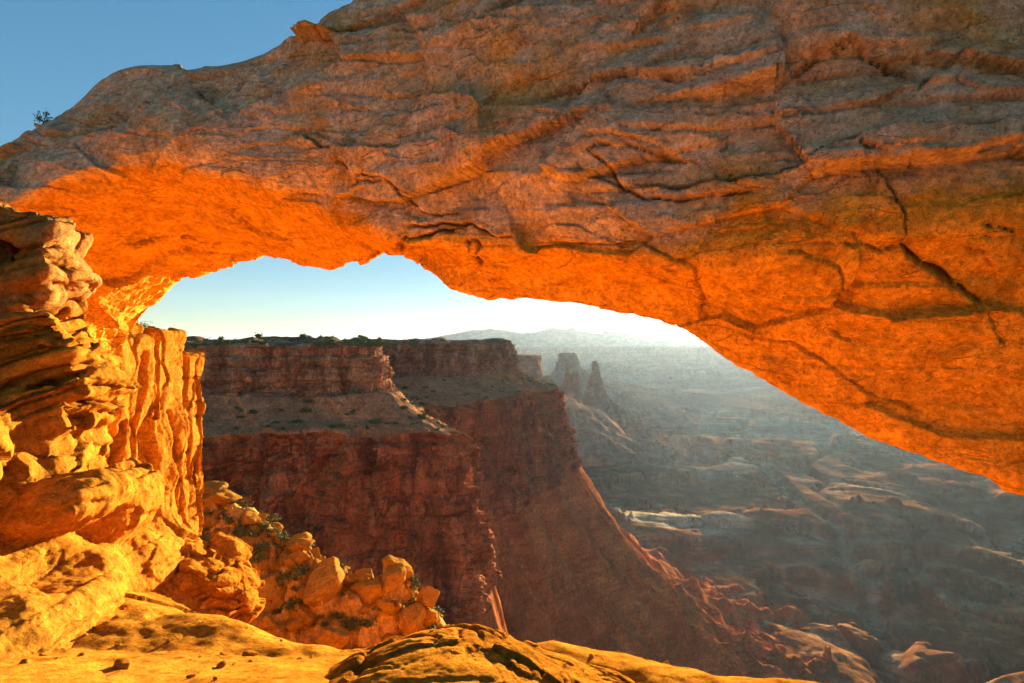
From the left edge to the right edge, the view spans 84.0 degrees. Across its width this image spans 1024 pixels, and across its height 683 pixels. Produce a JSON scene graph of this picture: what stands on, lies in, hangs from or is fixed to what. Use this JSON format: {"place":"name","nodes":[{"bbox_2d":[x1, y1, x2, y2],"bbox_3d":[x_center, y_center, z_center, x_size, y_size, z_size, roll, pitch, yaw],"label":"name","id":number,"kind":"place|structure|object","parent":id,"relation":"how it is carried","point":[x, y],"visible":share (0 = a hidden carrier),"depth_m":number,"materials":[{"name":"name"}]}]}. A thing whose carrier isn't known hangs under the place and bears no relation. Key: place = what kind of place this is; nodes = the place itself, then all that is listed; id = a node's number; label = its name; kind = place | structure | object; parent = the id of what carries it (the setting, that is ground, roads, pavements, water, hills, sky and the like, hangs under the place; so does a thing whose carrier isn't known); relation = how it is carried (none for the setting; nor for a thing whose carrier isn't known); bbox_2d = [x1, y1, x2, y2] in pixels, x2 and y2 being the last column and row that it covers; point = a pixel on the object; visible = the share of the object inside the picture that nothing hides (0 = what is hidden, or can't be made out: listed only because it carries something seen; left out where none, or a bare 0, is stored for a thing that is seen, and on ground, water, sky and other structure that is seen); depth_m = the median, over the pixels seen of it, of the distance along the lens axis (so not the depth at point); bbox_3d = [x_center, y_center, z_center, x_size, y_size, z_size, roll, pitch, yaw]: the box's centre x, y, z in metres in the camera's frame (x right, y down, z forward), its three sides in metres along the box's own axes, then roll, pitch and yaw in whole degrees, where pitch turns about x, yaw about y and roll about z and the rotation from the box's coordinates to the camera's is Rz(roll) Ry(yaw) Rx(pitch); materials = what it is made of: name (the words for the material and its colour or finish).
{"place":"outdoors","nodes":[
{"label":"outdoors","id":0,"kind":"place"},
{"bbox_2d":[201,485,449,648],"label":"hillside","id":1,"kind":"structure","parent":0,"point":[366,637],"depth_m":22.97,"materials":[{"name":"orange stone"}]},
{"bbox_2d":[199,531,211,540],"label":"shrub","id":2,"kind":"object","parent":1,"relation":"on","point":[203,536],"visible":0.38,"depth_m":24.94,"materials":[{"name":"green plant"}]},
{"bbox_2d":[202,493,213,506],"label":"boulder","id":3,"kind":"object","parent":1,"relation":"on","point":[207,501],"visible":0.61,"depth_m":26.07,"materials":[{"name":"stone"}]},
{"bbox_2d":[202,509,219,528],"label":"boulder","id":4,"kind":"object","parent":1,"relation":"on","point":[210,520],"visible":0.79,"depth_m":25.50,"materials":[{"name":"stone"}]},
{"bbox_2d":[203,481,227,494],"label":"boulder","id":5,"kind":"object","parent":1,"relation":"on","point":[211,487],"visible":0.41,"depth_m":27.00,"materials":[{"name":"stone"}]},
{"bbox_2d":[203,509,229,519],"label":"shrub","id":6,"kind":"object","parent":1,"relation":"on","point":[224,511],"visible":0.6,"depth_m":25.95,"materials":[{"name":"green plant"}]},
{"bbox_2d":[212,507,224,514],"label":"boulder","id":7,"kind":"object","parent":1,"relation":"on","point":[219,512],"visible":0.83,"depth_m":25.93,"materials":[{"name":"stone"}]},
{"bbox_2d":[219,527,229,533],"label":"boulder","id":8,"kind":"object","parent":1,"relation":"on","point":[225,530],"visible":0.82,"depth_m":25.27,"materials":[{"name":"stone"}]},
{"bbox_2d":[209,489,241,504],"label":"boulder","id":9,"kind":"object","parent":1,"relation":"on","point":[224,496],"visible":0.98,"depth_m":26.22,"materials":[{"name":"stone"}]},
{"bbox_2d":[224,515,234,524],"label":"shrub","id":10,"kind":"object","parent":1,"relation":"on","point":[230,518],"visible":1,"depth_m":25.44,"materials":[{"name":"green plant"}]},
{"bbox_2d":[231,519,247,528],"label":"shrub","id":11,"kind":"object","parent":1,"relation":"on","point":[239,524],"visible":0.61,"depth_m":25.51,"materials":[{"name":"green plant"}]},
{"bbox_2d":[238,501,248,507],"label":"shrub","id":12,"kind":"object","parent":1,"relation":"on","point":[244,505],"visible":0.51,"depth_m":27.31,"materials":[{"name":"green plant"}]},
{"bbox_2d":[228,523,267,537],"bbox_3d":[-11.727,8.330,25.192,1.382,0.584,1.362,0,0,-40],"label":"shrub","id":13,"kind":"object","parent":1,"relation":"on","point":[240,532],"visible":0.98,"depth_m":25.06,"materials":[{"name":"green plant"}]},
{"bbox_2d":[239,536,260,552],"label":"boulder","id":14,"kind":"object","parent":1,"relation":"on","point":[249,539],"visible":0.59,"depth_m":24.65,"materials":[{"name":"stone"}]},
{"bbox_2d":[240,511,260,524],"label":"boulder","id":15,"kind":"object","parent":1,"relation":"on","point":[247,517],"visible":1,"depth_m":25.70,"materials":[{"name":"stone"}]},
{"bbox_2d":[249,547,268,563],"bbox_3d":[-10.782,8.994,24.098,1.059,0.547,1.537,0,0,-11],"label":"shrub","id":16,"kind":"object","parent":1,"relation":"on","point":[256,558],"visible":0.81,"depth_m":23.95,"materials":[{"name":"green plant"}]},
{"bbox_2d":[249,540,272,551],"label":"shrub","id":17,"kind":"object","parent":1,"relation":"on","point":[259,547],"visible":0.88,"depth_m":24.49,"materials":[{"name":"green plant"}]},
{"bbox_2d":[249,613,276,629],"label":"boulder","id":18,"kind":"object","parent":1,"relation":"on","point":[263,621],"visible":0.68,"depth_m":21.16,"materials":[{"name":"stone"}]},
{"bbox_2d":[259,513,267,520],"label":"boulder","id":19,"kind":"object","parent":1,"relation":"on","point":[263,516],"visible":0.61,"depth_m":26.63,"materials":[{"name":"stone"}]},
{"bbox_2d":[257,520,270,529],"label":"shrub","id":20,"kind":"object","parent":1,"relation":"on","point":[264,526],"visible":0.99,"depth_m":25.79,"materials":[{"name":"green plant"}]},
{"bbox_2d":[258,557,269,569],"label":"boulder","id":21,"kind":"object","parent":1,"relation":"on","point":[264,564],"visible":0.9,"depth_m":23.92,"materials":[{"name":"stone"}]},
{"bbox_2d":[262,601,276,613],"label":"boulder","id":22,"kind":"object","parent":1,"relation":"on","point":[270,607],"visible":0.38,"depth_m":22.45,"materials":[{"name":"stone"}]},
{"bbox_2d":[258,570,282,600],"bbox_3d":[-9.963,10.021,23.228,1.232,0.948,1.505,0,0,-12],"label":"boulder","id":23,"kind":"object","parent":1,"relation":"on","point":[270,591],"visible":0.66,"depth_m":22.89,"materials":[{"name":"stone"}]},
{"bbox_2d":[266,525,280,532],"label":"shrub","id":24,"kind":"object","parent":1,"relation":"on","point":[272,530],"visible":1,"depth_m":25.49,"materials":[{"name":"green plant"}]},
{"bbox_2d":[263,540,283,549],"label":"shrub","id":25,"kind":"object","parent":1,"relation":"on","point":[279,546],"visible":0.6,"depth_m":25.13,"materials":[{"name":"green plant"}]},
{"bbox_2d":[265,513,281,522],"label":"shrub","id":26,"kind":"object","parent":1,"relation":"on","point":[269,518],"visible":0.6,"depth_m":27.19,"materials":[{"name":"green plant"}]},
{"bbox_2d":[263,622,285,637],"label":"boulder","id":27,"kind":"object","parent":1,"relation":"on","point":[278,630],"visible":0.4,"depth_m":21.49,"materials":[{"name":"stone"}]},
{"bbox_2d":[270,558,278,571],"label":"boulder","id":28,"kind":"object","parent":1,"relation":"on","point":[274,566],"visible":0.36,"depth_m":24.28,"materials":[{"name":"stone"}]},
{"bbox_2d":[271,522,282,530],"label":"boulder","id":29,"kind":"object","parent":1,"relation":"on","point":[276,524],"visible":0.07,"depth_m":27.84,"materials":[{"name":"stone"}]},
{"bbox_2d":[272,538,281,543],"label":"boulder","id":30,"kind":"object","parent":1,"relation":"on","point":[276,541],"visible":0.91,"depth_m":25.28,"materials":[{"name":"stone"}]},
{"bbox_2d":[270,587,286,612],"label":"boulder","id":31,"kind":"object","parent":1,"relation":"on","point":[278,600],"visible":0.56,"depth_m":22.71,"materials":[{"name":"stone"}]},
{"bbox_2d":[272,531,291,543],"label":"shrub","id":32,"kind":"object","parent":1,"relation":"on","point":[284,536],"visible":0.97,"depth_m":25.54,"materials":[{"name":"green plant"}]},
{"bbox_2d":[274,565,291,587],"bbox_3d":[-9.475,9.733,23.529,1.025,0.564,1.414,0,0,-8],"label":"shrub","id":33,"kind":"object","parent":1,"relation":"on","point":[280,581],"visible":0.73,"depth_m":23.19,"materials":[{"name":"green plant"}]},
{"bbox_2d":[277,573,290,587],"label":"shrub","id":34,"kind":"object","parent":1,"relation":"on","point":[285,584],"visible":0.38,"depth_m":23.26,"materials":[{"name":"plant"}]},
{"bbox_2d":[278,549,290,565],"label":"boulder","id":35,"kind":"object","parent":1,"relation":"on","point":[282,558],"visible":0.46,"depth_m":24.36,"materials":[{"name":"stone"}]},
{"bbox_2d":[284,557,296,569],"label":"boulder","id":36,"kind":"object","parent":1,"relation":"on","point":[289,563],"visible":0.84,"depth_m":23.92,"materials":[{"name":"stone"}]},
{"bbox_2d":[282,596,304,611],"bbox_3d":[-8.675,10.395,22.781,1.026,0.447,1.722,0,0,-26],"label":"shrub","id":37,"kind":"object","parent":1,"relation":"on","point":[290,604],"visible":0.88,"depth_m":22.55,"materials":[{"name":"green plant"}]},
{"bbox_2d":[283,617,303,630],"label":"boulder","id":38,"kind":"object","parent":1,"relation":"on","point":[292,624],"visible":0.76,"depth_m":21.95,"materials":[{"name":"stone"}]},
{"bbox_2d":[290,585,298,591],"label":"shrub","id":39,"kind":"object","parent":1,"relation":"on","point":[294,589],"visible":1,"depth_m":23.04,"materials":[{"name":"green plant"}]},
{"bbox_2d":[283,562,310,580],"bbox_3d":[-8.906,9.502,23.721,1.158,0.560,1.614,0,0,5],"label":"shrub","id":40,"kind":"object","parent":1,"relation":"on","point":[298,572],"visible":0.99,"depth_m":23.51,"materials":[{"name":"green plant"}]},
{"bbox_2d":[283,532,311,549],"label":"boulder","id":41,"kind":"object","parent":1,"relation":"on","point":[307,535],"visible":0.43,"depth_m":25.66,"materials":[{"name":"stone"}]},
{"bbox_2d":[284,549,313,564],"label":"boulder","id":42,"kind":"object","parent":1,"relation":"on","point":[300,556],"visible":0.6,"depth_m":24.25,"materials":[{"name":"stone"}]},
{"bbox_2d":[295,586,305,599],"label":"boulder","id":43,"kind":"object","parent":1,"relation":"on","point":[300,592],"visible":0.34,"depth_m":22.92,"materials":[{"name":"stone"}]},
{"bbox_2d":[288,538,314,552],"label":"boulder","id":44,"kind":"object","parent":1,"relation":"on","point":[296,544],"visible":0.96,"depth_m":24.59,"materials":[{"name":"stone"}]},
{"bbox_2d":[289,603,315,631],"bbox_3d":[-8.271,10.888,22.583,1.107,1.165,0.864,0,0,13],"label":"boulder","id":45,"kind":"object","parent":1,"relation":"on","point":[305,616],"visible":0.81,"depth_m":22.28,"materials":[{"name":"stone"}]},
{"bbox_2d":[307,558,320,569],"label":"boulder","id":46,"kind":"object","parent":1,"relation":"on","point":[316,561],"visible":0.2,"depth_m":24.23,"materials":[{"name":"stone"}]},
{"bbox_2d":[310,548,320,558],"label":"boulder","id":47,"kind":"object","parent":1,"relation":"on","point":[315,552],"visible":0.45,"depth_m":25.13,"materials":[{"name":"stone"}]},
{"bbox_2d":[303,556,344,606],"bbox_3d":[-7.707,10.100,23.453,1.576,1.381,2.388,2,21,36],"label":"boulder","id":48,"kind":"object","parent":1,"relation":"on","point":[325,581],"visible":0.97,"depth_m":23.04,"materials":[{"name":"stone"}]},
{"bbox_2d":[315,627,351,649],"bbox_3d":[-6.618,11.027,21.139,1.263,0.986,1.817,-21,-18,-16],"label":"boulder","id":49,"kind":"object","parent":1,"relation":"on","point":[337,638],"visible":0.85,"depth_m":20.56,"materials":[{"name":"stone"}]},
{"bbox_2d":[327,610,344,620],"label":"shrub","id":50,"kind":"object","parent":1,"relation":"on","point":[334,615],"visible":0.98,"depth_m":22.51,"materials":[{"name":"green plant"}]},
{"bbox_2d":[338,557,349,568],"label":"shrub","id":51,"kind":"object","parent":1,"relation":"on","point":[343,561],"visible":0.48,"depth_m":24.76,"materials":[{"name":"green plant"}]},
{"bbox_2d":[336,614,361,627],"bbox_3d":[-6.344,10.855,22.202,1.014,0.362,0.731,0,0,6],"label":"shrub","id":52,"kind":"object","parent":1,"relation":"on","point":[343,620],"visible":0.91,"depth_m":22.15,"materials":[{"name":"green plant"}]},
{"bbox_2d":[344,574,358,587],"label":"boulder","id":53,"kind":"object","parent":1,"relation":"on","point":[349,581],"visible":0.44,"depth_m":24.05,"materials":[{"name":"stone"}]},
{"bbox_2d":[339,614,365,631],"bbox_3d":[-6.191,10.895,22.114,1.071,0.526,0.864,0,0,23],"label":"shrub","id":54,"kind":"object","parent":1,"relation":"on","point":[351,625],"visible":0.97,"depth_m":21.92,"materials":[{"name":"green plant"}]},
{"bbox_2d":[351,645,365,648],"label":"boulder","id":55,"kind":"object","parent":1,"relation":"on","point":[355,646],"visible":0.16,"depth_m":21.52,"materials":[{"name":"stone"}]},
{"bbox_2d":[354,568,371,574],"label":"boulder","id":56,"kind":"object","parent":1,"relation":"on","point":[363,570],"visible":0.67,"depth_m":24.41,"materials":[{"name":"stone"}]},
{"bbox_2d":[358,573,373,582],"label":"boulder","id":57,"kind":"object","parent":1,"relation":"on","point":[362,577],"visible":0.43,"depth_m":23.88,"materials":[{"name":"stone"}]},
{"bbox_2d":[350,579,383,604],"bbox_3d":[-5.994,10.277,23.439,1.512,0.911,1.068,0,0,1],"label":"boulder","id":58,"kind":"object","parent":1,"relation":"on","point":[370,592],"visible":0.84,"depth_m":23.07,"materials":[{"name":"stone"}]},
{"bbox_2d":[360,617,376,627],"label":"shrub","id":59,"kind":"object","parent":1,"relation":"on","point":[366,624],"visible":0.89,"depth_m":22.15,"materials":[{"name":"green plant"}]},
{"bbox_2d":[374,598,396,614],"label":"boulder","id":60,"kind":"object","parent":1,"relation":"on","point":[387,607],"visible":1,"depth_m":22.93,"materials":[{"name":"stone"}]},
{"bbox_2d":[381,562,405,592],"bbox_3d":[-4.967,9.847,23.751,1.070,0.696,1.497,-5,18,2],"label":"boulder","id":61,"kind":"object","parent":1,"relation":"on","point":[393,577],"visible":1,"depth_m":23.44,"materials":[{"name":"stone"}]},
{"bbox_2d":[382,634,404,641],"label":"boulder","id":62,"kind":"object","parent":1,"relation":"on","point":[387,637],"visible":0.28,"depth_m":22.48,"materials":[{"name":"stone"}]},
{"bbox_2d":[382,555,412,578],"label":"boulder","id":63,"kind":"object","parent":1,"relation":"on","point":[389,560],"visible":0.36,"depth_m":24.61,"materials":[{"name":"stone"}]},
{"bbox_2d":[394,600,401,611],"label":"boulder","id":64,"kind":"object","parent":1,"relation":"on","point":[398,606],"visible":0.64,"depth_m":23.17,"materials":[{"name":"stone"}]},
{"bbox_2d":[397,602,426,635],"bbox_3d":[-4.071,11.291,23.185,1.181,1.065,1.487,-11,1,31],"label":"boulder","id":65,"kind":"object","parent":1,"relation":"on","point":[410,618],"visible":0.98,"depth_m":22.78,"materials":[{"name":"stone"}]},
{"bbox_2d":[404,570,419,582],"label":"shrub","id":66,"kind":"object","parent":1,"relation":"on","point":[412,577],"visible":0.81,"depth_m":24.79,"materials":[{"name":"green plant"}]},
{"bbox_2d":[416,586,439,607],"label":"boulder","id":67,"kind":"object","parent":1,"relation":"on","point":[427,596],"visible":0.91,"depth_m":23.93,"materials":[{"name":"stone"}]},
{"bbox_2d":[424,607,437,627],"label":"boulder","id":68,"kind":"object","parent":1,"relation":"on","point":[431,617],"visible":0.69,"depth_m":23.54,"materials":[{"name":"stone"}]},
{"bbox_2d":[426,621,441,629],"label":"shrub","id":69,"kind":"object","parent":1,"relation":"on","point":[433,626],"visible":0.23,"depth_m":23.39,"materials":[{"name":"green plant"}]},
{"bbox_2d":[0,0,698,339],"label":"sky","id":70,"kind":"structure","parent":0,"point":[53,53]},
{"bbox_2d":[0,580,817,682],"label":"ground","id":71,"kind":"structure","parent":0,"point":[142,628],"depth_m":2.85,"materials":[{"name":"stone"}]},
{"bbox_2d":[19,658,29,663],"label":"pebble","id":72,"kind":"object","parent":71,"relation":"on","point":[24,661],"visible":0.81,"depth_m":2.48,"materials":[{"name":"stone"}]},
{"bbox_2d":[0,199,184,657],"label":"rock outcrop","id":73,"kind":"object","parent":71,"relation":"on","point":[83,548],"visible":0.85,"depth_m":3.87,"materials":[{"name":"stone"}]},
{"bbox_2d":[113,658,131,669],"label":"pebble","id":74,"kind":"object","parent":71,"relation":"on","point":[122,664],"visible":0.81,"depth_m":2.51,"materials":[{"name":"stone"}]},
{"bbox_2d":[89,323,205,540],"bbox_3d":[-10.234,3.864,14.483,4.304,8.736,5.782,0,0,0],"label":"rock pillar","id":75,"kind":"object","parent":71,"relation":"on","point":[156,423],"visible":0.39,"depth_m":14.97,"materials":[{"name":"stone"}]},
{"bbox_2d":[137,320,153,328],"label":"bush","id":76,"kind":"object","parent":75,"relation":"on","point":[144,325],"visible":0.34,"depth_m":14.54,"materials":[{"name":"green plant"}]},
{"bbox_2d":[171,531,265,623],"bbox_3d":[-2.865,2.134,5.011,1.348,0.804,1.275,0,0,0],"label":"boulder","id":77,"kind":"object","parent":71,"relation":"on","point":[217,574],"visible":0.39,"depth_m":4.83,"materials":[{"name":"stone"}]},
{"bbox_2d":[216,660,226,667],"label":"pebble","id":78,"kind":"object","parent":71,"relation":"on","point":[222,664],"visible":0.89,"depth_m":2.55,"materials":[{"name":"stone"}]},
{"bbox_2d":[242,650,258,656],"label":"pebble","id":79,"kind":"object","parent":71,"relation":"on","point":[250,653],"visible":0.82,"depth_m":2.86,"materials":[{"name":"stone"}]},
{"bbox_2d":[339,677,348,682],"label":"pebble","id":80,"kind":"object","parent":71,"relation":"on","point":[342,679],"visible":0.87,"depth_m":2.20,"materials":[{"name":"stone"}]},
{"bbox_2d":[325,623,634,682],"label":"rock slab","id":81,"kind":"object","parent":71,"relation":"on","point":[464,653],"visible":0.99,"depth_m":2.32,"materials":[{"name":"stone"}]},
{"bbox_2d":[0,0,1023,495],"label":"rock arch","id":82,"kind":"object","parent":71,"relation":"on","point":[818,204],"visible":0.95,"depth_m":6.21,"materials":[{"name":"stone"}]},
{"bbox_2d":[33,108,53,123],"bbox_3d":[-7.926,-3.814,9.636,0.310,0.322,0.281,0,0,-35],"label":"bush","id":83,"kind":"object","parent":82,"relation":"on","point":[40,117],"visible":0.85,"depth_m":9.65,"materials":[{"name":"green plant"}]},
{"bbox_2d":[406,577,421,589],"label":"shrub","id":84,"kind":"object","parent":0,"point":[414,584],"visible":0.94,"depth_m":24.41,"materials":[{"name":"green plant"}]},
{"bbox_2d":[423,327,709,347],"bbox_3d":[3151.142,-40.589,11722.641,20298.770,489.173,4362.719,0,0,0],"label":"mountains","id":85,"kind":"structure","parent":0,"point":[570,337],"depth_m":10669.15,"materials":[{"name":"grey stone"}]},
{"bbox_2d":[516,354,640,466],"bbox_3d":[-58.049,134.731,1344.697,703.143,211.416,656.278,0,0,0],"label":"mesa","id":86,"kind":"structure","parent":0,"point":[601,438],"depth_m":1211.49,"materials":[{"name":"grey stone"}]},
{"bbox_2d":[548,353,699,427],"bbox_3d":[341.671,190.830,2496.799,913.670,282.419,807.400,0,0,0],"label":"butte","id":87,"kind":"object","parent":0,"point":[650,412],"visible":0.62,"depth_m":2327.87,"materials":[{"name":"stone"}]},
{"bbox_2d":[515,346,741,369],"bbox_3d":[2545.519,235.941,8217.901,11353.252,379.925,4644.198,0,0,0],"label":"mesa","id":88,"kind":"structure","parent":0,"point":[663,358],"depth_m":6771.06,"materials":[{"name":"grey stone"}]},
{"bbox_2d":[582,363,775,389],"bbox_3d":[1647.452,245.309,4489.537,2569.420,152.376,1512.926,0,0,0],"label":"hills","id":89,"kind":"structure","parent":0,"point":[682,379],"depth_m":4147.85,"materials":[{"name":"grey stone"}]},
{"bbox_2d":[607,380,769,406],"bbox_3d":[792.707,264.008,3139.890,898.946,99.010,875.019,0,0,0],"label":"hills","id":90,"kind":"structure","parent":0,"point":[677,398],"depth_m":2987.75,"materials":[{"name":"grey stone"}]},
{"bbox_2d":[543,369,1023,682],"bbox_3d":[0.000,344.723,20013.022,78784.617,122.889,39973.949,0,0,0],"label":"valley floor","id":91,"kind":"structure","parent":0,"point":[884,562],"depth_m":1003.09,"materials":[{"name":"grey stone"}]},
{"bbox_2d":[184,336,876,682],"bbox_3d":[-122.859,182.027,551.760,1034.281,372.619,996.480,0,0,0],"label":"mesa","id":92,"kind":"structure","parent":91,"relation":"on","point":[492,512],"depth_m":383.21,"materials":[{"name":"stone"}]},
{"bbox_2d":[188,340,201,345],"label":"juniper tree","id":93,"kind":"object","parent":92,"relation":"on","point":[194,343],"visible":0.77,"depth_m":302.51,"materials":[{"name":"green plant"}]},
{"bbox_2d":[248,409,258,413],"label":"shrub","id":94,"kind":"object","parent":92,"relation":"on","point":[253,411],"visible":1,"depth_m":278.85,"materials":[{"name":"green plant"}]},
{"bbox_2d":[255,338,267,343],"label":"juniper tree","id":95,"kind":"object","parent":92,"relation":"on","point":[264,341],"visible":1,"depth_m":303.67,"materials":[{"name":"green plant"}]},
{"bbox_2d":[288,419,304,422],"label":"shrub","id":96,"kind":"object","parent":92,"relation":"on","point":[295,421],"visible":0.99,"depth_m":274.03,"materials":[{"name":"green plant"}]},
{"bbox_2d":[299,408,311,412],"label":"shrub","id":97,"kind":"object","parent":92,"relation":"on","point":[303,410],"visible":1,"depth_m":284.92,"materials":[{"name":"green plant"}]},
{"bbox_2d":[302,398,314,402],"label":"shrub","id":98,"kind":"object","parent":92,"relation":"on","point":[307,400],"visible":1,"depth_m":291.30,"materials":[{"name":"green plant"}]},
{"bbox_2d":[369,419,382,423],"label":"shrub","id":99,"kind":"object","parent":92,"relation":"on","point":[376,421],"visible":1,"depth_m":272.14,"materials":[{"name":"green plant"}]},
{"bbox_2d":[377,340,391,345],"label":"juniper tree","id":100,"kind":"object","parent":92,"relation":"on","point":[381,344],"visible":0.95,"depth_m":307.19,"materials":[{"name":"green plant"}]},
{"bbox_2d":[417,413,431,418],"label":"shrub","id":101,"kind":"object","parent":92,"relation":"on","point":[421,416],"visible":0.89,"depth_m":281.51,"materials":[{"name":"green plant"}]},
{"bbox_2d":[566,389,714,466],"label":"talus cone","id":102,"kind":"object","parent":91,"relation":"on","point":[655,450],"visible":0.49,"depth_m":1587.88,"materials":[{"name":"grey stone"}]},
{"bbox_2d":[561,365,580,394],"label":"rock spire","id":103,"kind":"object","parent":102,"relation":"on","point":[571,381],"visible":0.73,"depth_m":1675.00,"materials":[{"name":"stone"}]},
{"bbox_2d":[587,361,609,398],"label":"rock spire","id":104,"kind":"object","parent":102,"relation":"on","point":[595,383],"visible":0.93,"depth_m":1689.73,"materials":[{"name":"stone"}]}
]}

